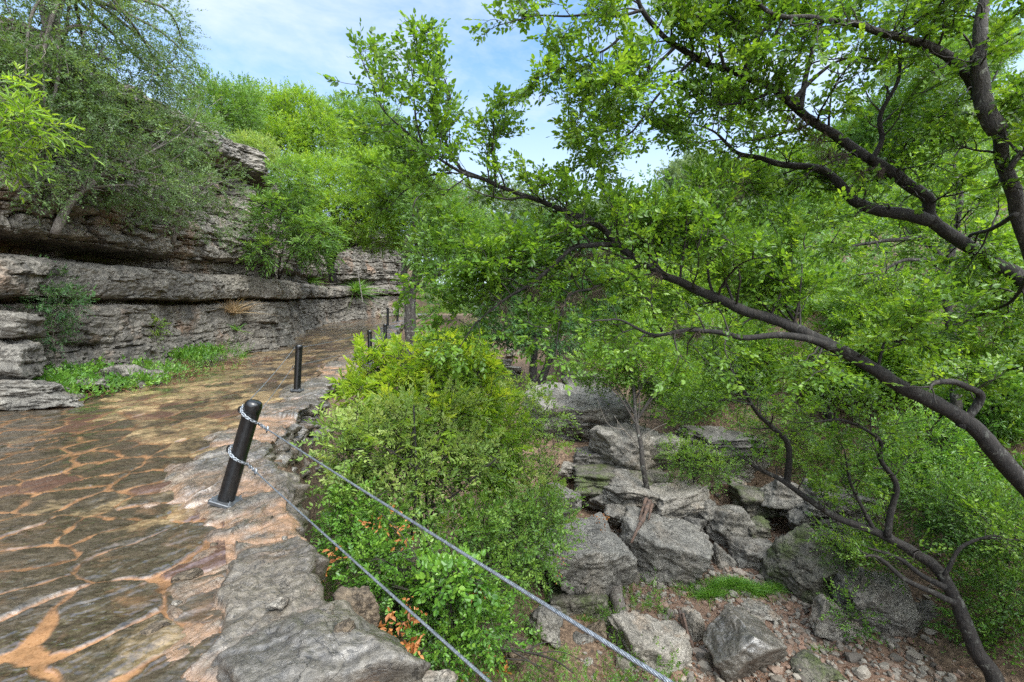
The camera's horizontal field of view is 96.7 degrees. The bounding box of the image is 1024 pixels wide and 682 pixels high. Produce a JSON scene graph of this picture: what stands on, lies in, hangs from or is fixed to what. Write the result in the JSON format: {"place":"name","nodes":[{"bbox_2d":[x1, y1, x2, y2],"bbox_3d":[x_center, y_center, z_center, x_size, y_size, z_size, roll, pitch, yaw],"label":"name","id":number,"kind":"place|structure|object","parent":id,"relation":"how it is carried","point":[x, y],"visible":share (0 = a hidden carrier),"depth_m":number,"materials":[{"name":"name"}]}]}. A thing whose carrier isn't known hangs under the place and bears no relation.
{"place":"outdoors","nodes":[
{"label":"outdoors","id":0,"kind":"place"},
{"bbox_2d":[0,16,409,378],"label":"cliff","id":1,"kind":"structure","parent":0,"point":[140,279],"depth_m":12.69,"materials":[{"name":"stone"}]},
{"bbox_2d":[0,0,215,188],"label":"oak tree","id":2,"kind":"object","parent":1,"relation":"on","point":[47,49],"visible":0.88,"depth_m":8.88,"materials":[{"name":"green plant"}]},
{"bbox_2d":[0,68,234,235],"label":"oak tree","id":3,"kind":"object","parent":1,"relation":"on","point":[123,161],"visible":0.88,"depth_m":9.74,"materials":[{"name":"green plant"}]},
{"bbox_2d":[108,138,265,251],"bbox_3d":[-8.417,-3.939,12.281,2.866,2.930,3.680,0,0,0],"label":"oak tree","id":4,"kind":"object","parent":1,"relation":"on","point":[205,199],"visible":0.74,"depth_m":11.88,"materials":[{"name":"green plant"}]},
{"bbox_2d":[225,128,283,176],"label":"shrub","id":5,"kind":"object","parent":1,"relation":"on","point":[257,143],"visible":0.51,"depth_m":18.24,"materials":[{"name":"green plant"}]},
{"bbox_2d":[225,75,355,175],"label":"leafy tree","id":6,"kind":"object","parent":1,"relation":"on","point":[294,128],"visible":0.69,"depth_m":25.95,"materials":[{"name":"green plant"}]},
{"bbox_2d":[236,153,351,280],"bbox_3d":[-8.192,-4.460,16.527,4.899,4.686,3.242,0,0,24],"label":"shrub","id":7,"kind":"object","parent":1,"relation":"on","point":[293,208],"visible":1,"depth_m":16.11,"materials":[{"name":"green plant"}]},
{"bbox_2d":[315,86,432,251],"bbox_3d":[-10.526,-12.764,33.862,9.276,12.236,6.999,0,0,0],"label":"leafy tree","id":8,"kind":"object","parent":1,"relation":"on","point":[350,102],"visible":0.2,"depth_m":32.68,"materials":[{"name":"green plant"}]},
{"bbox_2d":[0,313,425,681],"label":"path","id":9,"kind":"structure","parent":0,"point":[79,487],"depth_m":3.91,"materials":[{"name":"brown stone"}]},
{"bbox_2d":[0,379,89,410],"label":"boulder","id":10,"kind":"object","parent":9,"relation":"on","point":[21,395],"visible":0.96,"depth_m":7.97,"materials":[{"name":"grey stone"}]},
{"bbox_2d":[0,338,46,379],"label":"boulder","id":11,"kind":"object","parent":10,"relation":"on","point":[23,359],"visible":0.81,"depth_m":8.27,"materials":[{"name":"grey stone"}]},
{"bbox_2d":[0,310,45,339],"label":"boulder","id":12,"kind":"object","parent":11,"relation":"on","point":[23,325],"visible":0.98,"depth_m":8.39,"materials":[{"name":"grey stone"}]},
{"bbox_2d":[2,254,99,377],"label":"shrub","id":13,"kind":"object","parent":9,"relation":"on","point":[49,306],"visible":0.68,"depth_m":9.35,"materials":[{"name":"green plant"}]},
{"bbox_2d":[0,61,104,203],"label":"sapling","id":14,"kind":"object","parent":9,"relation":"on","point":[15,109],"visible":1,"depth_m":6.04,"materials":[{"name":"green plant"}]},
{"bbox_2d":[30,342,237,400],"bbox_3d":[-8.746,0.557,11.368,2.380,1.135,6.020,0,0,0],"label":"ground cover","id":15,"kind":"object","parent":9,"relation":"on","point":[70,378],"visible":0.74,"depth_m":9.80,"materials":[{"name":"green plant"}]},
{"bbox_2d":[95,364,172,386],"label":"boulder","id":16,"kind":"object","parent":9,"relation":"on","point":[122,370],"visible":0.31,"depth_m":9.96,"materials":[{"name":"grey stone"}]},
{"bbox_2d":[45,335,254,399],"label":"weeds","id":17,"kind":"object","parent":9,"relation":"on","point":[231,351],"visible":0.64,"depth_m":11.27,"materials":[{"name":"green plant"}]},
{"bbox_2d":[321,175,666,681],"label":"dead leaves","id":18,"kind":"object","parent":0,"point":[413,646],"depth_m":4.08,"materials":[{"name":"brown plant"}]},
{"bbox_2d":[0,0,1023,297],"label":"sky","id":19,"kind":"structure","parent":0,"point":[276,40],"materials":[{"name":"blue"}]},
{"bbox_2d":[274,128,1023,681],"bbox_3d":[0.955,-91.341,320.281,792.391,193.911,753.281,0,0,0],"label":"ground","id":20,"kind":"structure","parent":0,"point":[944,660],"depth_m":8.87,"materials":[{"name":"brown soil"}]},
{"bbox_2d":[168,60,273,140],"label":"juniper tree","id":21,"kind":"object","parent":20,"relation":"on","point":[241,94],"visible":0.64,"depth_m":21.39,"materials":[{"name":"green plant"}]},
{"bbox_2d":[140,314,427,681],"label":"retaining wall","id":22,"kind":"structure","parent":20,"relation":"on","point":[265,564],"depth_m":3.82,"materials":[{"name":"stone"}]},
{"bbox_2d":[207,399,262,508],"bbox_3d":[-2.524,1.030,4.200,0.457,0.990,0.221,0,0,0],"label":"cable post","id":23,"kind":"object","parent":22,"relation":"on","point":[226,497],"visible":0.89,"depth_m":4.13,"materials":[{"name":"black metal"}]},
{"bbox_2d":[228,444,491,681],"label":"steel cable","id":24,"kind":"object","parent":23,"relation":"attached to","point":[451,648],"visible":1,"depth_m":2.11,"materials":[{"name":"grey metal"}]},
{"bbox_2d":[240,404,672,681],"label":"steel cable","id":25,"kind":"object","parent":23,"relation":"attached to","point":[647,668],"visible":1,"depth_m":1.44,"materials":[{"name":"grey metal"}]},
{"bbox_2d":[290,344,303,391],"bbox_3d":[-4.388,0.548,9.300,0.219,0.954,0.211,0,0,0],"label":"cable post","id":26,"kind":"object","parent":22,"relation":"on","point":[298,366],"visible":0.98,"depth_m":9.24,"materials":[{"name":"black metal"}]},
{"bbox_2d":[210,599,430,681],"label":"boulder","id":27,"kind":"object","parent":20,"relation":"on","point":[310,645],"visible":0.93,"depth_m":2.17,"materials":[{"name":"grey stone"}]},
{"bbox_2d":[268,140,434,282],"bbox_3d":[-7.371,-6.255,21.577,8.053,6.910,5.678,0,0,0],"label":"leafy tree","id":28,"kind":"object","parent":20,"relation":"on","point":[340,199],"visible":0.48,"depth_m":20.86,"materials":[{"name":"green plant"}]},
{"bbox_2d":[333,586,379,627],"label":"boulder","id":29,"kind":"object","parent":20,"relation":"on","point":[361,600],"visible":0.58,"depth_m":2.98,"materials":[{"name":"brown stone"}]},
{"bbox_2d":[289,370,521,634],"bbox_3d":[-1.410,2.370,6.245,2.957,3.982,2.176,0,0,-31],"label":"feathery shrub","id":30,"kind":"object","parent":20,"relation":"on","point":[366,463],"visible":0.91,"depth_m":6.03,"materials":[{"name":"green plant"}]},
{"bbox_2d":[314,325,526,553],"bbox_3d":[-1.355,2.160,7.255,2.941,4.844,2.639,0,0,-39],"label":"sapling","id":31,"kind":"object","parent":20,"relation":"on","point":[391,370],"visible":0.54,"depth_m":7.04,"materials":[{"name":"green plant"}]},
{"bbox_2d":[305,463,539,681],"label":"shrub","id":32,"kind":"object","parent":20,"relation":"on","point":[380,547],"visible":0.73,"depth_m":5.11,"materials":[{"name":"green plant"}]},
{"bbox_2d":[422,669,457,681],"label":"boulder","id":33,"kind":"object","parent":20,"relation":"on","point":[445,675],"visible":0.94,"depth_m":2.78,"materials":[{"name":"stone"}]},
{"bbox_2d":[373,126,515,375],"bbox_3d":[-2.925,-3.797,19.607,6.604,11.078,4.279,0,0,0],"label":"leafy tree","id":34,"kind":"object","parent":20,"relation":"on","point":[410,309],"visible":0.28,"depth_m":18.91,"materials":[{"name":"green plant"}]},
{"bbox_2d":[405,546,509,664],"bbox_3d":[-0.681,3.365,4.962,0.920,2.242,1.012,0,0,44],"label":"shrub","id":35,"kind":"object","parent":20,"relation":"on","point":[467,575],"visible":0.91,"depth_m":4.86,"materials":[{"name":"green plant"}]},
{"bbox_2d":[423,397,546,563],"bbox_3d":[-0.417,2.824,7.327,2.359,3.904,1.547,0,0,-28],"label":"shrub","id":36,"kind":"object","parent":20,"relation":"on","point":[510,439],"visible":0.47,"depth_m":7.28,"materials":[{"name":"green plant"}]},
{"bbox_2d":[409,174,564,332],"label":"leafy tree","id":37,"kind":"object","parent":20,"relation":"on","point":[514,203],"visible":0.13,"depth_m":40.29,"materials":[{"name":"green plant"}]},
{"bbox_2d":[401,476,588,639],"bbox_3d":[-0.106,3.472,6.449,1.992,2.897,2.694,0,0,44],"label":"shrub","id":38,"kind":"object","parent":20,"relation":"on","point":[509,556],"visible":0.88,"depth_m":6.31,"materials":[{"name":"green plant"}]},
{"bbox_2d":[309,474,694,681],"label":"undergrowth","id":39,"kind":"object","parent":20,"relation":"on","point":[540,679],"visible":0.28,"depth_m":7.05,"materials":[{"name":"green plant"}]},
{"bbox_2d":[496,642,582,679],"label":"dead branch","id":40,"kind":"object","parent":39,"relation":"on","point":[515,651],"visible":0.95,"depth_m":6.14,"materials":[{"name":"brown wood"}]},
{"bbox_2d":[499,637,532,664],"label":"boulder","id":41,"kind":"object","parent":20,"relation":"on","point":[511,654],"visible":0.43,"depth_m":6.50,"materials":[{"name":"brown stone"}]},
{"bbox_2d":[461,371,590,580],"bbox_3d":[0.116,2.606,8.079,2.493,4.088,2.627,0,0,0],"label":"feathery shrub","id":42,"kind":"object","parent":20,"relation":"on","point":[533,399],"visible":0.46,"depth_m":7.97,"materials":[{"name":"green plant"}]},
{"bbox_2d":[524,605,562,648],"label":"boulder","id":43,"kind":"object","parent":20,"relation":"on","point":[551,622],"visible":0.69,"depth_m":7.50,"materials":[{"name":"grey stone"}]},
{"bbox_2d":[465,199,624,388],"bbox_3d":[1.771,-2.135,21.866,7.563,9.557,6.581,0,0,-37],"label":"leafy tree","id":44,"kind":"object","parent":20,"relation":"on","point":[569,332],"visible":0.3,"depth_m":20.57,"materials":[{"name":"green plant"}]},
{"bbox_2d":[78,357,1019,681],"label":"grass","id":45,"kind":"structure","parent":20,"relation":"on","point":[492,497],"depth_m":9.16,"materials":[{"name":"green plant"}]},
{"bbox_2d":[522,382,632,441],"bbox_3d":[2.173,2.895,15.200,3.741,3.028,3.367,0,0,0],"label":"boulder","id":46,"kind":"object","parent":20,"relation":"on","point":[588,407],"visible":0.45,"depth_m":14.04,"materials":[{"name":"grey stone"}]},
{"bbox_2d":[545,579,612,621],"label":"boulder","id":47,"kind":"object","parent":20,"relation":"on","point":[580,604],"visible":0.41,"depth_m":8.43,"materials":[{"name":"stone"}]},
{"bbox_2d":[528,512,637,596],"bbox_3d":[1.278,4.583,9.262,2.090,1.635,1.856,0,0,-18],"label":"boulder","id":48,"kind":"object","parent":47,"relation":"on","point":[593,569],"visible":0.64,"depth_m":8.64,"materials":[{"name":"grey stone"}]},
{"bbox_2d":[572,446,605,464],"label":"boulder","id":49,"kind":"object","parent":20,"relation":"on","point":[580,458],"visible":0.52,"depth_m":12.64,"materials":[{"name":"stone"}]},
{"bbox_2d":[580,468,659,511],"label":"boulder","id":50,"kind":"object","parent":20,"relation":"on","point":[623,486],"visible":0.54,"depth_m":11.15,"materials":[{"name":"grey stone"}]},
{"bbox_2d":[604,499,636,526],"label":"boulder","id":51,"kind":"object","parent":50,"relation":"on","point":[615,512],"visible":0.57,"depth_m":10.84,"materials":[{"name":"grey stone"}]},
{"bbox_2d":[573,463,671,496],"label":"boulder","id":52,"kind":"object","parent":20,"relation":"on","point":[596,480],"visible":0.59,"depth_m":11.63,"materials":[{"name":"stone"}]},
{"bbox_2d":[553,306,718,489],"bbox_3d":[3.516,1.501,13.177,4.288,5.152,3.190,0,0,44],"label":"leafy tree","id":53,"kind":"object","parent":52,"relation":"on","point":[646,382],"visible":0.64,"depth_m":12.65,"materials":[{"name":"green plant"}]},
{"bbox_2d":[570,238,684,325],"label":"leafy tree","id":54,"kind":"object","parent":20,"relation":"on","point":[624,305],"visible":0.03,"depth_m":25.26,"materials":[{"name":"green plant"}]},
{"bbox_2d":[587,422,689,470],"bbox_3d":[3.284,3.256,12.942,3.091,1.825,2.274,0,0,37],"label":"boulder","id":55,"kind":"object","parent":20,"relation":"on","point":[605,443],"visible":0.48,"depth_m":12.26,"materials":[{"name":"grey stone"}]},
{"bbox_2d":[607,610,693,674],"bbox_3d":[2.361,5.393,7.900,1.528,1.296,1.375,0,0,0],"label":"boulder","id":56,"kind":"object","parent":20,"relation":"on","point":[633,625],"visible":0.66,"depth_m":7.64,"materials":[{"name":"stone"}]},
{"bbox_2d":[280,79,1021,314],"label":"woodland","id":57,"kind":"object","parent":20,"relation":"on","point":[652,183],"visible":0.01,"depth_m":60.09,"materials":[{"name":"green plant"}]},
{"bbox_2d":[619,506,713,586],"bbox_3d":[3.355,4.717,9.917,2.034,1.875,1.321,0,0,15],"label":"boulder","id":58,"kind":"object","parent":20,"relation":"on","point":[676,550],"visible":0.84,"depth_m":9.53,"materials":[{"name":"grey stone"}]},
{"bbox_2d":[315,8,1023,497],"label":"elm tree","id":59,"kind":"object","parent":20,"relation":"on","point":[647,226],"visible":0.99,"depth_m":5.31,"materials":[{"name":"green plant"}]},
{"bbox_2d":[649,479,704,518],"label":"boulder","id":60,"kind":"object","parent":20,"relation":"on","point":[682,500],"visible":0.49,"depth_m":10.82,"materials":[{"name":"stone"}]},
{"bbox_2d":[654,432,748,498],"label":"shrub","id":61,"kind":"object","parent":60,"relation":"on","point":[689,451],"visible":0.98,"depth_m":11.22,"materials":[{"name":"green plant"}]},
{"bbox_2d":[621,253,741,328],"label":"leafy tree","id":62,"kind":"object","parent":20,"relation":"on","point":[684,294],"visible":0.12,"depth_m":20.99,"materials":[{"name":"green plant"}]},
{"bbox_2d":[341,157,1023,584],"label":"undergrowth","id":63,"kind":"object","parent":20,"relation":"on","point":[1018,458],"visible":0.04,"depth_m":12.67,"materials":[{"name":"green plant"}]},
{"bbox_2d":[653,147,721,193],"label":"leafy tree","id":64,"kind":"object","parent":20,"relation":"on","point":[674,169],"visible":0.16,"depth_m":45.10,"materials":[{"name":"green plant"}]},
{"bbox_2d":[678,607,704,641],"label":"boulder","id":65,"kind":"object","parent":20,"relation":"on","point":[695,623],"visible":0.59,"depth_m":8.07,"materials":[{"name":"stone"}]},
{"bbox_2d":[553,573,840,680],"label":"grass","id":66,"kind":"structure","parent":20,"relation":"on","point":[729,583],"depth_m":9.19,"materials":[{"name":"green plant"}]},
{"bbox_2d":[663,194,766,274],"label":"leafy tree","id":67,"kind":"object","parent":20,"relation":"on","point":[727,227],"visible":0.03,"depth_m":28.95,"materials":[{"name":"green plant"}]},
{"bbox_2d":[675,425,767,456],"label":"boulder","id":68,"kind":"object","parent":20,"relation":"on","point":[716,432],"visible":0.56,"depth_m":12.25,"materials":[{"name":"stone"}]},
{"bbox_2d":[648,306,797,424],"bbox_3d":[6.892,0.697,14.640,5.673,3.884,3.682,0,0,0],"label":"leafy tree","id":69,"kind":"object","parent":20,"relation":"on","point":[762,344],"visible":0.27,"depth_m":14.13,"materials":[{"name":"green plant"}]},
{"bbox_2d":[703,504,754,546],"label":"boulder","id":70,"kind":"object","parent":20,"relation":"on","point":[724,524],"visible":0.7,"depth_m":10.43,"materials":[{"name":"grey stone"}]},
{"bbox_2d":[694,455,770,483],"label":"boulder","id":71,"kind":"object","parent":20,"relation":"on","point":[750,471],"visible":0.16,"depth_m":12.70,"materials":[{"name":"stone"}]},
{"bbox_2d":[461,0,1023,288],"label":"elm tree","id":72,"kind":"object","parent":20,"relation":"on","point":[691,20],"visible":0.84,"depth_m":5.51,"materials":[{"name":"green plant"}]},
{"bbox_2d":[468,450,1020,681],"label":"rubble","id":73,"kind":"object","parent":20,"relation":"on","point":[863,672],"visible":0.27,"depth_m":7.78,"materials":[{"name":"stone"}]},
{"bbox_2d":[540,482,581,517],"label":"boulder","id":74,"kind":"object","parent":73,"relation":"on","point":[576,503],"visible":0.23,"depth_m":10.62,"materials":[{"name":"grey stone"}]},
{"bbox_2d":[702,605,787,681],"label":"boulder","id":75,"kind":"object","parent":20,"relation":"on","point":[740,643],"visible":0.94,"depth_m":7.20,"materials":[{"name":"grey stone"}]},
{"bbox_2d":[726,535,771,570],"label":"boulder","id":76,"kind":"object","parent":20,"relation":"on","point":[747,551],"visible":0.73,"depth_m":10.02,"materials":[{"name":"grey stone"}]},
{"bbox_2d":[748,515,771,538],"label":"boulder","id":77,"kind":"object","parent":76,"relation":"on","point":[761,528],"visible":0.74,"depth_m":10.39,"materials":[{"name":"stone"}]},
{"bbox_2d":[728,484,784,518],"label":"boulder","id":78,"kind":"object","parent":20,"relation":"on","point":[748,499],"visible":0.59,"depth_m":11.13,"materials":[{"name":"stone"}]},
{"bbox_2d":[759,476,804,510],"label":"boulder","id":79,"kind":"object","parent":78,"relation":"on","point":[778,495],"visible":0.72,"depth_m":10.83,"materials":[{"name":"grey stone"}]},
{"bbox_2d":[740,599,781,620],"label":"boulder","id":80,"kind":"object","parent":20,"relation":"on","point":[757,607],"visible":0.72,"depth_m":8.61,"materials":[{"name":"stone"}]},
{"bbox_2d":[713,239,844,319],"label":"leafy tree","id":81,"kind":"object","parent":20,"relation":"on","point":[807,259],"visible":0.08,"depth_m":16.68,"materials":[{"name":"green plant"}]},
{"bbox_2d":[726,401,861,490],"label":"shrub","id":82,"kind":"object","parent":20,"relation":"on","point":[777,439],"visible":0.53,"depth_m":11.88,"materials":[{"name":"green plant"}]},
{"bbox_2d":[747,258,854,321],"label":"leafy tree","id":83,"kind":"object","parent":20,"relation":"on","point":[811,295],"visible":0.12,"depth_m":14.94,"materials":[{"name":"green plant"}]},
{"bbox_2d":[759,523,851,603],"bbox_3d":[6.139,4.610,9.382,1.509,1.652,1.501,0,0,-24],"label":"boulder","id":84,"kind":"object","parent":20,"relation":"on","point":[794,565],"visible":0.73,"depth_m":9.13,"materials":[{"name":"stone"}]},
{"bbox_2d":[749,182,868,245],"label":"leafy tree","id":85,"kind":"object","parent":20,"relation":"on","point":[811,207],"visible":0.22,"depth_m":27.68,"materials":[{"name":"green plant"}]},
{"bbox_2d":[790,649,846,681],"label":"boulder","id":86,"kind":"object","parent":20,"relation":"on","point":[811,666],"visible":0.83,"depth_m":7.25,"materials":[{"name":"stone"}]},
{"bbox_2d":[618,132,1023,395],"bbox_3d":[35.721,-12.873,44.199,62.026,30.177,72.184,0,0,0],"label":"leafy tree","id":87,"kind":"object","parent":20,"relation":"on","point":[824,232],"visible":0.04,"depth_m":17.62,"materials":[{"name":"green plant"}]},
{"bbox_2d":[778,478,876,526],"bbox_3d":[7.267,3.857,10.600,1.863,0.994,1.491,0,0,0],"label":"boulder","id":88,"kind":"object","parent":20,"relation":"on","point":[797,516],"visible":0.34,"depth_m":10.14,"materials":[{"name":"grey stone"}]},
{"bbox_2d":[785,517,877,547],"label":"rock","id":89,"kind":"object","parent":20,"relation":"on","point":[791,525],"visible":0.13,"depth_m":9.86,"materials":[{"name":"stone"}]},
{"bbox_2d":[647,315,1023,681],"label":"elm tree","id":90,"kind":"object","parent":20,"relation":"on","point":[985,664],"visible":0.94,"depth_m":6.93,"materials":[{"name":"green plant"}]},
{"bbox_2d":[808,593,865,642],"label":"boulder","id":91,"kind":"object","parent":20,"relation":"on","point":[824,628],"visible":0.84,"depth_m":8.14,"materials":[{"name":"stone"}]},
{"bbox_2d":[778,333,897,431],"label":"leafy tree","id":92,"kind":"object","parent":20,"relation":"on","point":[841,387],"visible":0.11,"depth_m":12.31,"materials":[{"name":"green plant"}]},
{"bbox_2d":[815,572,894,647],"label":"shrub","id":93,"kind":"object","parent":20,"relation":"on","point":[848,608],"visible":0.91,"depth_m":7.99,"materials":[{"name":"green plant"}]},
{"bbox_2d":[701,0,1023,427],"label":"elm tree","id":94,"kind":"object","parent":20,"relation":"on","point":[986,42],"visible":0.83,"depth_m":5.34,"materials":[{"name":"green plant"}]},
{"bbox_2d":[809,269,940,341],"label":"leafy tree","id":95,"kind":"object","parent":20,"relation":"on","point":[842,307],"visible":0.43,"depth_m":13.05,"materials":[{"name":"green plant"}]},
{"bbox_2d":[829,567,926,637],"bbox_3d":[6.694,4.936,8.500,1.494,1.195,1.195,0,0,0],"label":"boulder","id":96,"kind":"object","parent":20,"relation":"on","point":[900,611],"visible":0.74,"depth_m":8.09,"materials":[{"name":"grey stone"}]},
{"bbox_2d":[800,512,946,594],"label":"shrub","id":97,"kind":"object","parent":96,"relation":"on","point":[856,561],"visible":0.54,"depth_m":8.38,"materials":[{"name":"green plant"}]},
{"bbox_2d":[828,84,976,175],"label":"leafy tree","id":98,"kind":"object","parent":20,"relation":"on","point":[858,131],"visible":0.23,"depth_m":33.79,"materials":[{"name":"green plant"}]},
{"bbox_2d":[842,323,964,402],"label":"leafy tree","id":99,"kind":"object","parent":20,"relation":"on","point":[893,362],"visible":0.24,"depth_m":11.40,"materials":[{"name":"green plant"}]},
{"bbox_2d":[817,121,1023,479],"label":"elm tree","id":100,"kind":"object","parent":20,"relation":"on","point":[894,283],"visible":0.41,"depth_m":9.06,"materials":[{"name":"green plant"}]},
{"bbox_2d":[915,599,938,626],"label":"boulder","id":101,"kind":"object","parent":20,"relation":"on","point":[925,608],"visible":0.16,"depth_m":8.18,"materials":[{"name":"stone"}]},
{"bbox_2d":[845,399,1018,520],"bbox_3d":[8.191,2.404,9.116,2.884,2.540,2.461,0,0,0],"label":"shrub","id":102,"kind":"object","parent":20,"relation":"on","point":[962,436],"visible":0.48,"depth_m":8.81,"materials":[{"name":"green plant"}]},
{"bbox_2d":[858,452,1023,627],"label":"shrub","id":103,"kind":"object","parent":20,"relation":"on","point":[961,533],"visible":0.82,"depth_m":7.30,"materials":[{"name":"green plant"}]},
{"bbox_2d":[869,6,1023,157],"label":"leafy tree","id":104,"kind":"object","parent":20,"relation":"on","point":[907,77],"visible":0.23,"depth_m":32.02,"materials":[{"name":"green plant"}]},
{"bbox_2d":[913,540,1023,679],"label":"shrub","id":105,"kind":"object","parent":20,"relation":"on","point":[988,625],"visible":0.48,"depth_m":7.10,"materials":[{"name":"green plant"}]},
{"bbox_2d":[915,118,1023,175],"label":"leafy tree","id":106,"kind":"object","parent":20,"relation":"on","point":[959,154],"visible":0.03,"depth_m":28.29,"materials":[{"name":"green plant"}]},
{"bbox_2d":[917,351,1023,474],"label":"leafy tree","id":107,"kind":"object","parent":20,"relation":"on","point":[988,414],"visible":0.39,"depth_m":9.21,"materials":[{"name":"green plant"}]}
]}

